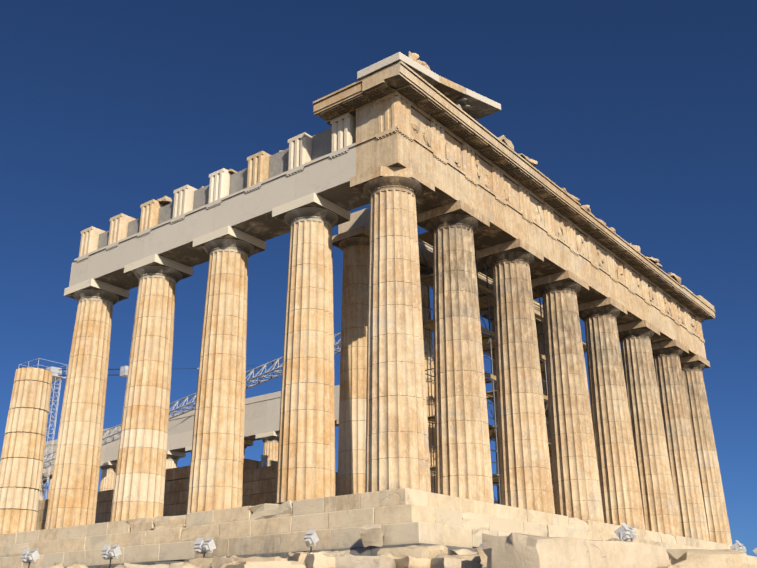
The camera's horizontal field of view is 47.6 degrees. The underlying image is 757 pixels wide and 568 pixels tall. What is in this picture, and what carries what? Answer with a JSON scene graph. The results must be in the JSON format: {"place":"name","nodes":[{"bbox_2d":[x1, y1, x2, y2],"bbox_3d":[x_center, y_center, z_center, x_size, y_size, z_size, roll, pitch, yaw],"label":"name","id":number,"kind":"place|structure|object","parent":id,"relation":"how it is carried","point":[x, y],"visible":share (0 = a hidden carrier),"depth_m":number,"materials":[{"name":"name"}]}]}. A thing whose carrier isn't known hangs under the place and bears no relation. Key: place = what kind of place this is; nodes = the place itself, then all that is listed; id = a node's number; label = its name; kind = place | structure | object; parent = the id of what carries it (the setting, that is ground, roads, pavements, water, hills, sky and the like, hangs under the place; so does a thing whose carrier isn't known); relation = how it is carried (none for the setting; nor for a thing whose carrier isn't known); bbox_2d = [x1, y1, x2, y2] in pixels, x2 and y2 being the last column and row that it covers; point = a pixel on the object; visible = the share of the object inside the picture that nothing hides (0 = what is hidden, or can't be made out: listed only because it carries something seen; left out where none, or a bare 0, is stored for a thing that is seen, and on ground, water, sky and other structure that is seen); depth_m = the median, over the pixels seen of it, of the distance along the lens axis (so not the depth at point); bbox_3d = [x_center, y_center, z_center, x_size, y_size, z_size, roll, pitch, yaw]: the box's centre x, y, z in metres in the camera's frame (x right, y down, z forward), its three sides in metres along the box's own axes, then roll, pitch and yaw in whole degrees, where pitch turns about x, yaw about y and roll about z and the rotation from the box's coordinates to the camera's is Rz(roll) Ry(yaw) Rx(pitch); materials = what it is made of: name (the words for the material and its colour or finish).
{"place":"outdoors","nodes":[
{"label":"outdoors","id":0,"kind":"place"},
{"bbox_2d":[44,552,462,567],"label":"rubble stones","id":1,"kind":"object","parent":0,"point":[185,564],"visible":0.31,"depth_m":20.22,"materials":[{"name":"beige stone"}]},
{"bbox_2d":[0,0,756,556],"label":"sky","id":2,"kind":"structure","parent":0,"point":[644,112],"materials":[{"name":"blue"}]},
{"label":"column","id":3,"kind":"object","parent":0,"visible":0},
{"bbox_2d":[42,385,339,474],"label":"entablature","id":4,"kind":"structure","parent":3,"relation":"on","point":[262,413],"depth_m":71.20,"materials":[{"name":"stone"}]},
{"bbox_3d":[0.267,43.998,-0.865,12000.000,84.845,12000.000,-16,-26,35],"label":"ground","id":5,"kind":"structure","parent":0,"visible":0},
{"bbox_2d":[21,548,39,567],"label":"floodlight","id":6,"kind":"object","parent":5,"relation":"on","point":[29,556],"visible":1,"depth_m":24.73,"materials":[{"name":"white glass"}]},
{"bbox_2d":[101,544,121,564],"bbox_3d":[-7.388,7.488,23.681,0.594,0.581,0.337,-16,-26,35],"label":"floodlight","id":7,"kind":"object","parent":5,"relation":"on","point":[107,552],"visible":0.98,"depth_m":23.62,"materials":[{"name":"white glass"}]},
{"bbox_2d":[194,537,215,557],"bbox_3d":[-4.501,6.856,22.182,0.594,0.581,0.337,-16,-26,35],"label":"floodlight","id":8,"kind":"object","parent":5,"relation":"on","point":[201,546],"visible":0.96,"depth_m":22.13,"materials":[{"name":"white glass"}]},
{"bbox_2d":[64,543,476,567],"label":"foundation euthynteria","id":9,"kind":"object","parent":5,"relation":"on","point":[366,551],"visible":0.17,"depth_m":22.66,"materials":[{"name":"light beige limestone"}]},
{"bbox_2d":[0,488,756,567],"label":"crepidoma steps","id":10,"kind":"structure","parent":9,"relation":"on","point":[406,516],"depth_m":26.77,"materials":[{"name":"stone"}]},
{"bbox_2d":[0,367,52,533],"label":"column","id":11,"kind":"structure","parent":10,"relation":"on","point":[21,461],"depth_m":37.93,"materials":[{"name":"stone"}]},
{"bbox_2d":[39,475,49,499],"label":"column","id":12,"kind":"structure","parent":10,"relation":"on","point":[43,482],"depth_m":88.10,"materials":[{"name":"stone"}]},
{"bbox_2d":[44,471,52,498],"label":"column","id":13,"kind":"structure","parent":10,"relation":"on","point":[50,475],"depth_m":85.77,"materials":[{"name":"stone"}]},
{"bbox_2d":[45,278,129,528],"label":"column","id":14,"kind":"structure","parent":10,"relation":"on","point":[74,489],"depth_m":35.91,"materials":[{"name":"stone"}]},
{"bbox_2d":[99,461,116,490],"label":"column","id":15,"kind":"structure","parent":10,"relation":"on","point":[108,468],"depth_m":80.69,"materials":[{"name":"stone"}]},
{"bbox_2d":[110,254,192,521],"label":"column","id":16,"kind":"structure","parent":10,"relation":"on","point":[139,486],"depth_m":33.45,"materials":[{"name":"stone"}]},
{"bbox_2d":[166,450,185,468],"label":"column","id":17,"kind":"structure","parent":10,"relation":"on","point":[173,458],"depth_m":76.02,"materials":[{"name":"stone"}]},
{"bbox_2d":[19,332,340,499],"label":"crane","id":18,"kind":"object","parent":10,"relation":"on","point":[56,371],"visible":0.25,"depth_m":59.42,"materials":[{"name":"grey metal"}]},
{"bbox_2d":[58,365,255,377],"bbox_3d":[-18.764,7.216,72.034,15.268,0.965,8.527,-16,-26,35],"label":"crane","id":19,"kind":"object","parent":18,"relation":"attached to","point":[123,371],"visible":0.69,"depth_m":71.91,"materials":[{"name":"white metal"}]},
{"bbox_2d":[185,446,191,451],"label":"stone block","id":20,"kind":"structure","parent":10,"relation":"on","point":[188,448],"depth_m":73.97,"materials":[{"name":"stone"}]},
{"bbox_2d":[186,225,265,513],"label":"column","id":21,"kind":"structure","parent":10,"relation":"on","point":[216,471],"depth_m":30.99,"materials":[{"name":"stone"}]},
{"bbox_2d":[244,440,252,457],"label":"column","id":22,"kind":"structure","parent":10,"relation":"on","point":[247,443],"depth_m":71.70,"materials":[{"name":"stone"}]},
{"bbox_2d":[36,458,497,529],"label":"cella walls","id":23,"kind":"structure","parent":10,"relation":"on","point":[259,486],"depth_m":36.98,"materials":[{"name":"stone"}]},
{"bbox_2d":[261,455,267,466],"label":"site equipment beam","id":24,"kind":"structure","parent":23,"relation":"on","point":[264,460],"depth_m":35.10,"materials":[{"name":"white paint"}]},
{"bbox_2d":[332,226,368,495],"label":"column","id":25,"kind":"structure","parent":23,"relation":"on","point":[353,245],"depth_m":33.15,"materials":[{"name":"stone"}]},
{"bbox_2d":[338,208,542,320],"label":"inner entablature","id":26,"kind":"structure","parent":25,"relation":"on","point":[360,218],"depth_m":35.90,"materials":[{"name":"stone"}]},
{"bbox_2d":[419,256,435,492],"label":"inner column","id":27,"kind":"structure","parent":23,"relation":"on","point":[424,289],"depth_m":36.56,"materials":[{"name":"stone"}]},
{"bbox_2d":[480,313,501,504],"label":"inner column","id":28,"kind":"structure","parent":23,"relation":"on","point":[492,329],"depth_m":42.97,"materials":[{"name":"stone"}]},
{"bbox_2d":[538,341,554,507],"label":"inner column","id":29,"kind":"structure","parent":23,"relation":"on","point":[545,393],"depth_m":44.87,"materials":[{"name":"stone"}]},
{"bbox_2d":[582,342,586,352],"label":"pronaos column","id":30,"kind":"structure","parent":23,"relation":"on","point":[584,348],"depth_m":49.75,"materials":[{"name":"stone"}]},
{"bbox_2d":[255,431,278,460],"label":"column","id":31,"kind":"structure","parent":10,"relation":"on","point":[270,440],"depth_m":68.57,"materials":[{"name":"stone"}]},
{"bbox_2d":[272,193,349,503],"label":"column","id":32,"kind":"structure","parent":10,"relation":"on","point":[306,459],"depth_m":28.53,"materials":[{"name":"stone"}]},
{"bbox_2d":[69,79,407,289],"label":"entablature","id":33,"kind":"structure","parent":32,"relation":"on","point":[263,184],"depth_m":32.52,"materials":[{"name":"stone"}]},
{"bbox_2d":[157,135,680,283],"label":"stone fragments","id":34,"kind":"object","parent":33,"relation":"on","point":[165,200],"visible":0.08,"depth_m":36.38,"materials":[{"name":"stone"}]},
{"bbox_2d":[355,61,714,359],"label":"entablature","id":35,"kind":"structure","parent":33,"relation":"attached to","point":[454,152],"depth_m":34.03,"materials":[{"name":"stone"}]},
{"bbox_2d":[357,51,714,309],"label":"pediment remains","id":36,"kind":"object","parent":35,"relation":"on","point":[481,106],"visible":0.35,"depth_m":30.54,"materials":[{"name":"stone"}]},
{"bbox_2d":[454,98,472,117],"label":"helios horses sculptures","id":37,"kind":"object","parent":36,"relation":"on","point":[462,105],"visible":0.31,"depth_m":31.66},
{"bbox_2d":[350,166,434,491],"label":"corner column","id":38,"kind":"structure","parent":10,"relation":"on","point":[397,448],"depth_m":26.39,"materials":[{"name":"stone"}]},
{"bbox_2d":[416,200,493,502],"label":"column","id":39,"kind":"structure","parent":10,"relation":"on","point":[463,467],"depth_m":29.17,"materials":[{"name":"stone"}]},
{"bbox_2d":[418,233,553,504],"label":"scaffold tubes","id":40,"kind":"object","parent":10,"relation":"on","point":[493,381],"visible":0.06,"depth_m":37.55},
{"bbox_2d":[418,232,553,492],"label":"scaffold planks","id":41,"kind":"object","parent":40,"relation":"on","point":[483,300],"visible":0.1,"depth_m":38.76,"materials":[{"name":"brown wood"}]},
{"bbox_2d":[486,394,498,503],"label":"column","id":42,"kind":"structure","parent":10,"relation":"on","point":[489,398],"depth_m":56.09,"materials":[{"name":"stone"}]},
{"bbox_2d":[476,238,554,513],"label":"column","id":43,"kind":"structure","parent":10,"relation":"on","point":[525,475],"depth_m":32.38,"materials":[{"name":"stone"}]},
{"bbox_2d":[531,270,603,522],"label":"column","id":44,"kind":"structure","parent":10,"relation":"on","point":[577,490],"depth_m":35.56,"materials":[{"name":"stone"}]},
{"bbox_2d":[578,297,644,529],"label":"column","id":45,"kind":"structure","parent":10,"relation":"on","point":[617,468],"depth_m":38.78,"materials":[{"name":"stone"}]},
{"bbox_2d":[617,320,679,535],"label":"column","id":46,"kind":"structure","parent":10,"relation":"on","point":[655,478],"depth_m":41.97,"materials":[{"name":"stone"}]},
{"bbox_2d":[651,340,709,540],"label":"column","id":47,"kind":"structure","parent":10,"relation":"on","point":[690,508],"depth_m":45.13,"materials":[{"name":"stone"}]},
{"bbox_2d":[680,354,731,544],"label":"column","id":48,"kind":"structure","parent":10,"relation":"on","point":[693,367],"depth_m":47.81,"materials":[{"name":"stone"}]},
{"bbox_2d":[304,529,318,552],"bbox_3d":[-1.645,6.305,20.971,0.277,0.580,0.326,-16,-26,35],"label":"floodlight","id":49,"kind":"object","parent":5,"relation":"on","point":[311,537],"visible":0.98,"depth_m":20.91,"materials":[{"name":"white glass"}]},
{"bbox_2d":[80,524,746,567],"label":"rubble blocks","id":50,"kind":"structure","parent":5,"relation":"on","point":[515,550],"depth_m":17.45,"materials":[{"name":"beige stone"}]},
{"bbox_2d":[614,523,636,541],"bbox_3d":[5.678,5.793,19.656,0.337,0.581,0.594,-17,-26,36],"label":"floodlight","id":51,"kind":"object","parent":5,"relation":"on","point":[624,532],"visible":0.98,"depth_m":19.52,"materials":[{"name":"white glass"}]},
{"bbox_2d":[730,540,746,552],"bbox_3d":[10.421,7.728,24.799,0.337,0.581,0.594,-16,-26,35],"label":"floodlight","id":52,"kind":"object","parent":5,"relation":"on","point":[738,545],"visible":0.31,"depth_m":24.66,"materials":[{"name":"white glass"}]}
]}

